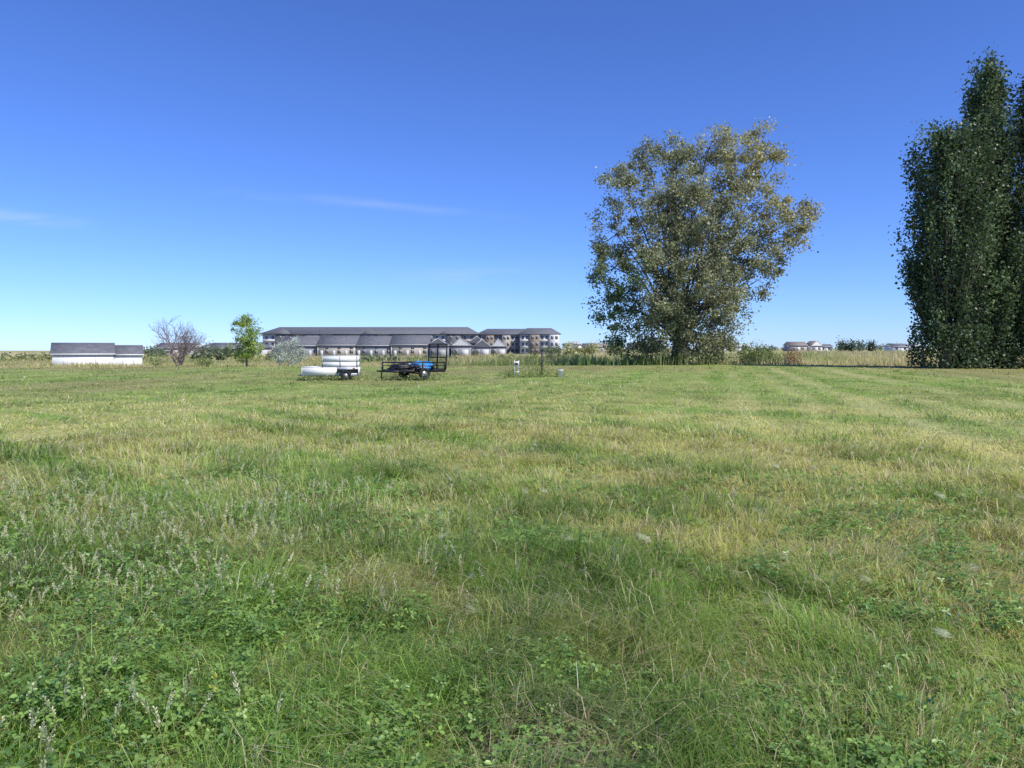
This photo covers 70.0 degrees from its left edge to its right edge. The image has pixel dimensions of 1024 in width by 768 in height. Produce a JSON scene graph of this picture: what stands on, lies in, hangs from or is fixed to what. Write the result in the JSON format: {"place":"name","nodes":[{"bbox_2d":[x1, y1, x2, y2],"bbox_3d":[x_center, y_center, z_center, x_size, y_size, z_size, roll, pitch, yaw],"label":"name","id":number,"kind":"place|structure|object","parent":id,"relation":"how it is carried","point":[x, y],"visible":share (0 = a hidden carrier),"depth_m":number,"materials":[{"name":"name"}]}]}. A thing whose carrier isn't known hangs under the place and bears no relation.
{"place":"outdoors","nodes":[
{"label":"outdoors","id":0,"kind":"place"},
{"bbox_2d":[0,348,1023,767],"bbox_3d":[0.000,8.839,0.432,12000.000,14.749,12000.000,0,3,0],"label":"ground","id":1,"kind":"structure","parent":0,"point":[748,372],"depth_m":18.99,"materials":[{"name":"green plant"}]},
{"bbox_2d":[50,343,143,365],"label":"white garage","id":2,"kind":"structure","parent":1,"relation":"on","point":[94,353],"depth_m":110.39,"materials":[{"name":"white metal"}]},
{"bbox_2d":[146,353,165,366],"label":"shrub","id":3,"kind":"object","parent":1,"relation":"on","point":[155,362],"visible":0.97,"depth_m":72.87,"materials":[{"name":"green plant"}]},
{"bbox_2d":[156,348,186,355],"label":"walls","id":4,"kind":"structure","parent":1,"relation":"on","point":[175,350],"depth_m":249.77,"materials":[{"name":"beige"}]},
{"bbox_2d":[156,343,188,347],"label":"roof","id":5,"kind":"structure","parent":4,"relation":"on","point":[162,345],"depth_m":251.10,"materials":[{"name":"grey"}]},
{"bbox_2d":[146,316,210,366],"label":"bare tree","id":6,"kind":"object","parent":1,"relation":"on","point":[186,344],"visible":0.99,"depth_m":74.50,"materials":[{"name":"grey plant"}]},
{"bbox_2d":[191,355,218,366],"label":"shrub","id":7,"kind":"object","parent":1,"relation":"on","point":[203,360],"visible":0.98,"depth_m":73.70,"materials":[{"name":"green plant"}]},
{"bbox_2d":[229,312,265,366],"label":"young tree","id":8,"kind":"object","parent":1,"relation":"on","point":[250,334],"visible":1,"depth_m":69.73,"materials":[{"name":"green plant"}]},
{"bbox_2d":[257,348,271,355],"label":"walls","id":9,"kind":"structure","parent":1,"relation":"on","point":[265,350],"depth_m":246.15,"materials":[{"name":"grey"}]},
{"bbox_2d":[256,342,272,347],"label":"roof","id":10,"kind":"structure","parent":9,"relation":"on","point":[266,346],"depth_m":249.66,"materials":[{"name":"grey"}]},
{"bbox_2d":[267,336,309,365],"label":"russian olive bush","id":11,"kind":"object","parent":1,"relation":"on","point":[293,359],"visible":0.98,"depth_m":79.56,"materials":[{"name":"green plant"}]},
{"bbox_2d":[298,355,360,380],"bbox_3d":[-9.418,-0.831,37.581,3.110,1.250,1.900,0,3,-8],"label":"white board trailer","id":12,"kind":"object","parent":1,"relation":"on","point":[347,366],"visible":0.91,"depth_m":36.91,"materials":[{"name":"metal"}]},
{"bbox_2d":[262,334,446,349],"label":"wall","id":13,"kind":"structure","parent":1,"relation":"on","point":[269,341],"depth_m":319.37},
{"bbox_2d":[265,336,477,351],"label":"window glass","id":14,"kind":"object","parent":13,"relation":"attached to","point":[471,337],"visible":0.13,"depth_m":319.29,"materials":[{"name":"black glass"}]},
{"bbox_2d":[281,335,433,355],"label":"townhouse row","id":15,"kind":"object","parent":1,"relation":"on","point":[405,345],"visible":0.81,"depth_m":239.73,"materials":[{"name":"grey"}]},
{"bbox_2d":[290,347,426,352],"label":"window glass","id":16,"kind":"structure","parent":15,"relation":"in","point":[315,351],"depth_m":239.19,"materials":[{"name":"grey glass"}]},
{"bbox_2d":[298,350,420,355],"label":"doors","id":17,"kind":"structure","parent":15,"relation":"in","point":[321,351],"depth_m":239.25,"materials":[{"name":"grey"}]},
{"bbox_2d":[303,347,426,353],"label":"window frames","id":18,"kind":"structure","parent":15,"relation":"in","point":[328,347],"depth_m":239.25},
{"bbox_2d":[276,334,478,353],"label":"wall","id":19,"kind":"structure","parent":1,"relation":"on","point":[452,340],"depth_m":318.58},
{"bbox_2d":[291,334,474,341],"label":"wall","id":20,"kind":"structure","parent":1,"relation":"on","point":[467,339],"depth_m":319.35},
{"bbox_2d":[260,327,480,334],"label":"roof","id":21,"kind":"structure","parent":20,"relation":"on","point":[373,330],"depth_m":322.65,"materials":[{"name":"grey"}]},
{"bbox_2d":[253,357,570,382],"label":"weeds","id":22,"kind":"object","parent":1,"relation":"on","point":[530,374],"visible":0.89,"depth_m":38.31,"materials":[{"name":"green plant"}]},
{"bbox_2d":[377,343,447,379],"bbox_3d":[-5.285,-1.165,37.404,3.604,1.829,2.290,-2,4,-38],"label":"utility trailer","id":23,"kind":"object","parent":1,"relation":"on","point":[423,368],"visible":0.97,"depth_m":37.26,"materials":[{"name":"black metal"}]},
{"bbox_2d":[426,338,450,355],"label":"gabled townhouse","id":24,"kind":"structure","parent":1,"relation":"on","point":[437,340],"depth_m":221.74,"materials":[{"name":"grey"}]},
{"bbox_2d":[438,350,445,355],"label":"doors","id":25,"kind":"structure","parent":24,"relation":"in","point":[440,351],"depth_m":221.75,"materials":[{"name":"grey"}]},
{"bbox_2d":[0,335,900,361],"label":"distant trees","id":26,"kind":"object","parent":1,"relation":"on","point":[222,354],"visible":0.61,"depth_m":199.19,"materials":[{"name":"green plant"}]},
{"bbox_2d":[451,338,472,355],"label":"gabled townhouse","id":27,"kind":"structure","parent":1,"relation":"on","point":[462,346],"depth_m":223.72,"materials":[{"name":"grey"}]},
{"bbox_2d":[461,350,467,355],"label":"doors","id":28,"kind":"structure","parent":27,"relation":"in","point":[463,352],"depth_m":223.71,"materials":[{"name":"grey"}]},
{"bbox_2d":[469,336,481,354],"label":"gabled townhouse","id":29,"kind":"structure","parent":1,"relation":"on","point":[475,340],"depth_m":249.27,"materials":[{"name":"grey"}]},
{"bbox_2d":[0,389,958,741],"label":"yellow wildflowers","id":30,"kind":"object","parent":1,"relation":"on","point":[348,659],"visible":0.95,"depth_m":3.42,"materials":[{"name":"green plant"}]},
{"bbox_2d":[0,396,963,767],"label":"seed head weeds","id":31,"kind":"object","parent":1,"relation":"on","point":[56,588],"visible":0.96,"depth_m":5.39,"materials":[{"name":"green plant"}]},
{"bbox_2d":[473,340,491,355],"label":"gabled townhouse","id":32,"kind":"structure","parent":1,"relation":"on","point":[482,347],"depth_m":228.72,"materials":[{"name":"grey"}]},
{"bbox_2d":[482,350,488,354],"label":"doors","id":33,"kind":"structure","parent":32,"relation":"in","point":[484,352],"depth_m":228.74,"materials":[{"name":"grey"}]},
{"bbox_2d":[494,335,501,342],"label":"wall","id":34,"kind":"structure","parent":1,"relation":"on","point":[495,340],"depth_m":330.40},
{"bbox_2d":[491,340,506,355],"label":"gabled townhouse","id":35,"kind":"structure","parent":1,"relation":"on","point":[499,346],"depth_m":239.70,"materials":[{"name":"grey"}]},
{"bbox_2d":[498,349,504,355],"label":"doors","id":36,"kind":"structure","parent":35,"relation":"in","point":[500,351],"depth_m":239.72,"materials":[{"name":"grey"}]},
{"bbox_2d":[479,335,518,353],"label":"wall","id":37,"kind":"structure","parent":1,"relation":"on","point":[514,341],"depth_m":330.47,"materials":[{"name":"grey paint"}]},
{"bbox_2d":[479,336,516,351],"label":"window glass","id":38,"kind":"object","parent":37,"relation":"attached to","point":[505,343],"visible":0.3,"depth_m":330.29,"materials":[{"name":"black glass"}]},
{"bbox_2d":[486,335,519,353],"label":"walls brown siding","id":39,"kind":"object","parent":1,"relation":"on","point":[489,340],"visible":0.18,"depth_m":329.63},
{"bbox_2d":[502,335,509,353],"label":"wall","id":40,"kind":"structure","parent":1,"relation":"on","point":[506,340],"depth_m":329.66,"materials":[{"name":"beige paint"}]},
{"bbox_2d":[479,329,524,334],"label":"roof","id":41,"kind":"structure","parent":40,"relation":"on","point":[501,332],"depth_m":333.41,"materials":[{"name":"grey"}]},
{"bbox_2d":[0,437,1023,767],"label":"clover plants","id":42,"kind":"object","parent":1,"relation":"on","point":[868,749],"visible":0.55,"depth_m":3.54,"materials":[{"name":"green plant"}]},
{"bbox_2d":[0,349,1023,367],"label":"tall grass","id":43,"kind":"structure","parent":1,"relation":"on","point":[887,358],"depth_m":86.69,"materials":[{"name":"green plant"}]},
{"bbox_2d":[514,361,518,376],"bbox_3d":[0.253,-0.837,40.993,0.284,0.950,0.081,0,3,-10],"label":"marker sign","id":44,"kind":"object","parent":1,"relation":"on","point":[516,363],"visible":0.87,"depth_m":40.96,"materials":[{"name":"white paint"}]},
{"bbox_2d":[530,334,539,353],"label":"walls brown siding","id":45,"kind":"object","parent":1,"relation":"on","point":[534,340],"visible":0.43,"depth_m":316.72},
{"bbox_2d":[520,334,558,353],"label":"wall","id":46,"kind":"structure","parent":1,"relation":"on","point":[525,347],"depth_m":317.44,"materials":[{"name":"white paint"}]},
{"bbox_2d":[518,328,560,334],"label":"roof","id":47,"kind":"structure","parent":46,"relation":"on","point":[539,331],"depth_m":318.97,"materials":[{"name":"grey"}]},
{"bbox_2d":[522,336,557,345],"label":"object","id":48,"kind":"structure","parent":46,"relation":"attached to","point":[543,342],"depth_m":317.01,"materials":[{"name":"white"}]},
{"bbox_2d":[522,336,557,351],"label":"window glass","id":49,"kind":"object","parent":46,"relation":"attached to","point":[542,344],"visible":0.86,"depth_m":316.81,"materials":[{"name":"grey glass"}]},
{"bbox_2d":[540,353,542,375],"bbox_3d":[1.720,-1.101,42.018,0.160,1.400,0.092,0,3,0],"label":"fence post","id":50,"kind":"object","parent":1,"relation":"on","point":[541,363],"visible":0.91,"depth_m":41.98,"materials":[{"name":"black metal"}]},
{"bbox_2d":[557,369,562,376],"bbox_3d":[2.750,-0.620,41.519,0.342,0.484,0.340,0,3,0],"label":"white bucket","id":51,"kind":"object","parent":1,"relation":"on","point":[560,372],"visible":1,"depth_m":41.40,"materials":[{"name":"paint"}]},
{"bbox_2d":[132,438,1023,694],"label":"foxtail barley","id":52,"kind":"object","parent":1,"relation":"on","point":[945,633],"visible":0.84,"depth_m":5.54,"materials":[{"name":"beige plant"}]},
{"bbox_2d":[584,347,606,351],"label":"walls","id":53,"kind":"structure","parent":1,"relation":"on","point":[600,349],"depth_m":419.53,"materials":[{"name":"beige"}]},
{"bbox_2d":[581,343,607,346],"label":"roof","id":54,"kind":"structure","parent":53,"relation":"on","point":[599,344],"depth_m":421.69,"materials":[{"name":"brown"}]},
{"bbox_2d":[581,116,827,364],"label":"cottonwood tree","id":55,"kind":"object","parent":1,"relation":"on","point":[675,312],"visible":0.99,"depth_m":69.29,"materials":[{"name":"green plant"}]},
{"bbox_2d":[730,340,771,364],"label":"shrub","id":56,"kind":"object","parent":1,"relation":"on","point":[757,352],"visible":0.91,"depth_m":71.49,"materials":[{"name":"green plant"}]},
{"bbox_2d":[744,347,783,364],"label":"shrub","id":57,"kind":"object","parent":1,"relation":"on","point":[772,354],"visible":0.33,"depth_m":73.68,"materials":[{"name":"green plant"}]},
{"bbox_2d":[779,346,805,364],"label":"dock weed","id":58,"kind":"object","parent":1,"relation":"on","point":[793,358],"visible":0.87,"depth_m":71.88,"materials":[{"name":"brown plant"}]},
{"bbox_2d":[784,345,806,351],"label":"walls","id":59,"kind":"structure","parent":1,"relation":"on","point":[787,347],"depth_m":349.61,"materials":[{"name":"beige"}]},
{"bbox_2d":[783,342,807,344],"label":"roof","id":60,"kind":"structure","parent":59,"relation":"on","point":[796,343],"depth_m":351.05,"materials":[{"name":"brown"}]},
{"bbox_2d":[807,346,821,351],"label":"walls","id":61,"kind":"structure","parent":1,"relation":"on","point":[809,348],"depth_m":351.63,"materials":[{"name":"white"}]},
{"bbox_2d":[806,341,821,345],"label":"roof","id":62,"kind":"structure","parent":61,"relation":"on","point":[809,343],"depth_m":354.14,"materials":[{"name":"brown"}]},
{"bbox_2d":[884,347,908,350],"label":"walls","id":63,"kind":"structure","parent":1,"relation":"on","point":[890,348],"depth_m":349.66,"materials":[{"name":"white"}]},
{"bbox_2d":[883,344,908,346],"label":"roof","id":64,"kind":"structure","parent":63,"relation":"on","point":[891,345],"depth_m":352.05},
{"bbox_2d":[887,108,1009,368],"bbox_3d":[33.208,-10.608,55.578,7.851,19.639,8.472,0,3,0],"label":"poplar tree","id":65,"kind":"object","parent":1,"relation":"on","point":[945,311],"visible":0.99,"depth_m":54.36,"materials":[{"name":"green plant"}]},
{"bbox_2d":[943,140,1015,367],"bbox_3d":[38.620,-10.914,60.061,7.330,19.968,7.120,0,3,0],"label":"poplar tree","id":66,"kind":"object","parent":1,"relation":"on","point":[988,288],"visible":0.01,"depth_m":58.91,"materials":[{"name":"green plant"}]},
{"bbox_2d":[939,41,1023,368],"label":"poplar tree","id":67,"kind":"object","parent":1,"relation":"on","point":[991,92],"visible":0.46,"depth_m":55.12,"materials":[{"name":"green plant"}]},
{"bbox_2d":[992,73,1023,368],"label":"poplar tree","id":68,"kind":"object","parent":1,"relation":"on","point":[1019,219],"visible":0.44,"depth_m":55.59,"materials":[{"name":"green plant"}]},
{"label":"walls","id":69,"kind":"object","parent":1,"relation":"on","visible":0},
{"bbox_2d":[209,343,240,347],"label":"roof","id":70,"kind":"structure","parent":69,"relation":"on","point":[220,345],"depth_m":251.27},
{"bbox_2d":[0,0,1023,350],"label":"sky","id":71,"kind":"structure","parent":0,"point":[206,164],"materials":[{"name":"blue"}]},
{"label":"walls","id":72,"kind":"object","parent":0,"visible":0},
{"bbox_2d":[822,344,833,346],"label":"roof","id":73,"kind":"structure","parent":72,"relation":"on","point":[827,345],"depth_m":354.82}
]}

